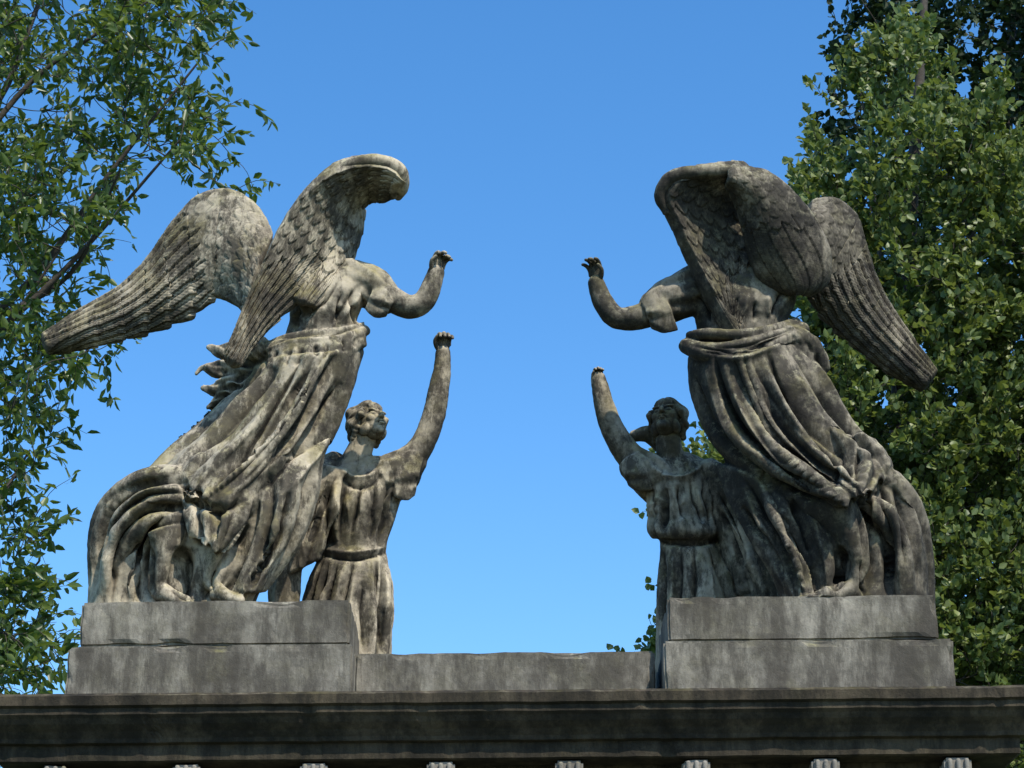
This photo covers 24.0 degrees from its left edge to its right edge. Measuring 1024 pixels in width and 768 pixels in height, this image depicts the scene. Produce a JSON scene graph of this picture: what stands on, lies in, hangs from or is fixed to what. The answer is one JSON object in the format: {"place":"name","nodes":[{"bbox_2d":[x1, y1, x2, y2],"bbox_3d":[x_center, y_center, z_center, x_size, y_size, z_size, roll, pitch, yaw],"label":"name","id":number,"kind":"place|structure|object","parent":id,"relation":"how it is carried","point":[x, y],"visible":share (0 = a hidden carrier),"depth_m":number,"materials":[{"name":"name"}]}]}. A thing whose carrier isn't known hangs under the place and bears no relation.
{"place":"outdoors","nodes":[
{"label":"outdoors","id":0,"kind":"place"},
{"bbox_2d":[0,0,280,766],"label":"broadleaf tree","id":1,"kind":"object","parent":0,"point":[15,583],"visible":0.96,"depth_m":15.70,"materials":[{"name":"green plant"}]},
{"bbox_2d":[0,685,1023,767],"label":"cornice","id":2,"kind":"structure","parent":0,"point":[899,727],"depth_m":11.46,"materials":[{"name":"stone"}]},
{"bbox_2d":[173,764,200,767],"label":"modillion","id":3,"kind":"object","parent":2,"relation":"attached to","point":[190,766],"visible":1,"depth_m":11.48,"materials":[{"name":"stone"}]},
{"bbox_2d":[175,765,196,767],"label":"modillion scroll","id":4,"kind":"object","parent":3,"relation":"attached to","point":[185,766],"visible":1,"depth_m":11.45,"materials":[{"name":"grey stone"}]},
{"bbox_2d":[65,600,358,693],"bbox_3d":[-1.488,1.469,12.277,1.419,0.551,0.858,-1,-20,0],"label":"stone pedestal","id":5,"kind":"object","parent":2,"relation":"on","point":[208,646],"visible":0.62,"depth_m":11.89,"materials":[{"name":"grey stone"}]},
{"bbox_2d":[41,154,452,602],"bbox_3d":[-1.442,0.036,12.759,2.265,2.486,0.844,-1,-20,0],"label":"angel statue","id":6,"kind":"object","parent":5,"relation":"on","point":[218,502],"visible":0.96,"depth_m":12.60,"materials":[{"name":"stone"}]},
{"bbox_2d":[268,331,453,653],"bbox_3d":[-0.811,0.776,13.049,0.998,2.213,0.423,-1,-20,0],"label":"kneeling woman statue","id":7,"kind":"object","parent":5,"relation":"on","point":[363,492],"visible":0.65,"depth_m":12.94,"materials":[{"name":"stone"}]},
{"bbox_2d":[300,763,327,767],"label":"modillion","id":8,"kind":"object","parent":2,"relation":"attached to","point":[310,764],"visible":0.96,"depth_m":11.48,"materials":[{"name":"stone"}]},
{"bbox_2d":[302,764,323,767],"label":"modillion scroll","id":9,"kind":"object","parent":8,"relation":"attached to","point":[313,766],"visible":1,"depth_m":11.45,"materials":[{"name":"grey stone"}]},
{"bbox_2d":[427,762,454,767],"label":"modillion","id":10,"kind":"object","parent":2,"relation":"attached to","point":[444,765],"visible":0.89,"depth_m":11.48,"materials":[{"name":"stone"}]},
{"bbox_2d":[430,763,451,767],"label":"modillion scroll","id":11,"kind":"object","parent":10,"relation":"attached to","point":[440,765],"visible":1,"depth_m":11.45,"materials":[{"name":"grey stone"}]},
{"bbox_2d":[355,651,654,690],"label":"stone parapet","id":12,"kind":"structure","parent":2,"relation":"on","point":[502,671],"depth_m":12.02,"materials":[{"name":"grey stone"}]},
{"bbox_2d":[555,761,582,767],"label":"modillion","id":13,"kind":"object","parent":2,"relation":"attached to","point":[565,764],"visible":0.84,"depth_m":11.47,"materials":[{"name":"stone"}]},
{"bbox_2d":[558,762,579,767],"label":"modillion scroll","id":14,"kind":"object","parent":13,"relation":"attached to","point":[569,764],"visible":1,"depth_m":11.45,"materials":[{"name":"grey stone"}]},
{"bbox_2d":[681,760,709,767],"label":"modillion","id":15,"kind":"object","parent":2,"relation":"attached to","point":[692,764],"visible":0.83,"depth_m":11.48,"materials":[{"name":"stone"}]},
{"bbox_2d":[686,760,707,767],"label":"modillion scroll","id":16,"kind":"object","parent":15,"relation":"attached to","point":[696,764],"visible":1,"depth_m":11.45,"materials":[{"name":"grey stone"}]},
{"bbox_2d":[655,595,955,688],"bbox_3d":[1.463,1.443,12.277,1.436,0.551,0.857,-1,-20,0],"label":"stone pedestal","id":17,"kind":"object","parent":2,"relation":"on","point":[806,641],"visible":0.77,"depth_m":11.89,"materials":[{"name":"grey stone"}]},
{"bbox_2d":[591,366,779,682],"bbox_3d":[1.026,0.867,13.009,1.166,2.017,0.416,-1,-20,0],"label":"kneeling woman statue","id":18,"kind":"object","parent":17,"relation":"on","point":[696,530],"visible":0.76,"depth_m":12.96,"materials":[{"name":"stone"}]},
{"bbox_2d":[581,160,937,597],"bbox_3d":[1.330,0.038,12.721,1.884,2.412,0.866,-3,-20,6],"label":"angel statue","id":19,"kind":"object","parent":17,"relation":"on","point":[823,497],"visible":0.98,"depth_m":12.60,"materials":[{"name":"stone"}]},
{"bbox_2d":[809,759,839,767],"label":"modillion","id":20,"kind":"object","parent":2,"relation":"attached to","point":[812,764],"visible":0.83,"depth_m":11.47,"materials":[{"name":"stone"}]},
{"bbox_2d":[815,759,836,767],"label":"modillion scroll","id":21,"kind":"object","parent":20,"relation":"attached to","point":[826,763],"visible":1,"depth_m":11.45,"materials":[{"name":"grey stone"}]},
{"bbox_2d":[939,758,971,767],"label":"modillion","id":22,"kind":"object","parent":2,"relation":"attached to","point":[944,763],"visible":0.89,"depth_m":11.47,"materials":[{"name":"stone"}]},
{"bbox_2d":[947,758,969,767],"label":"modillion scroll","id":23,"kind":"object","parent":22,"relation":"attached to","point":[958,762],"visible":1,"depth_m":11.45,"materials":[{"name":"grey stone"}]},
{"bbox_2d":[0,0,1023,767],"label":"sky","id":24,"kind":"structure","parent":0,"point":[534,140],"materials":[{"name":"blue"}]},
{"bbox_2d":[606,0,1023,767],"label":"poplar tree","id":25,"kind":"object","parent":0,"point":[964,326],"visible":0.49,"depth_m":18.86,"materials":[{"name":"green plant"}]},
{"bbox_2d":[814,0,1023,767],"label":"dark tree","id":26,"kind":"object","parent":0,"point":[1012,20],"visible":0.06,"depth_m":24.51,"materials":[{"name":"green plant"}]}
]}

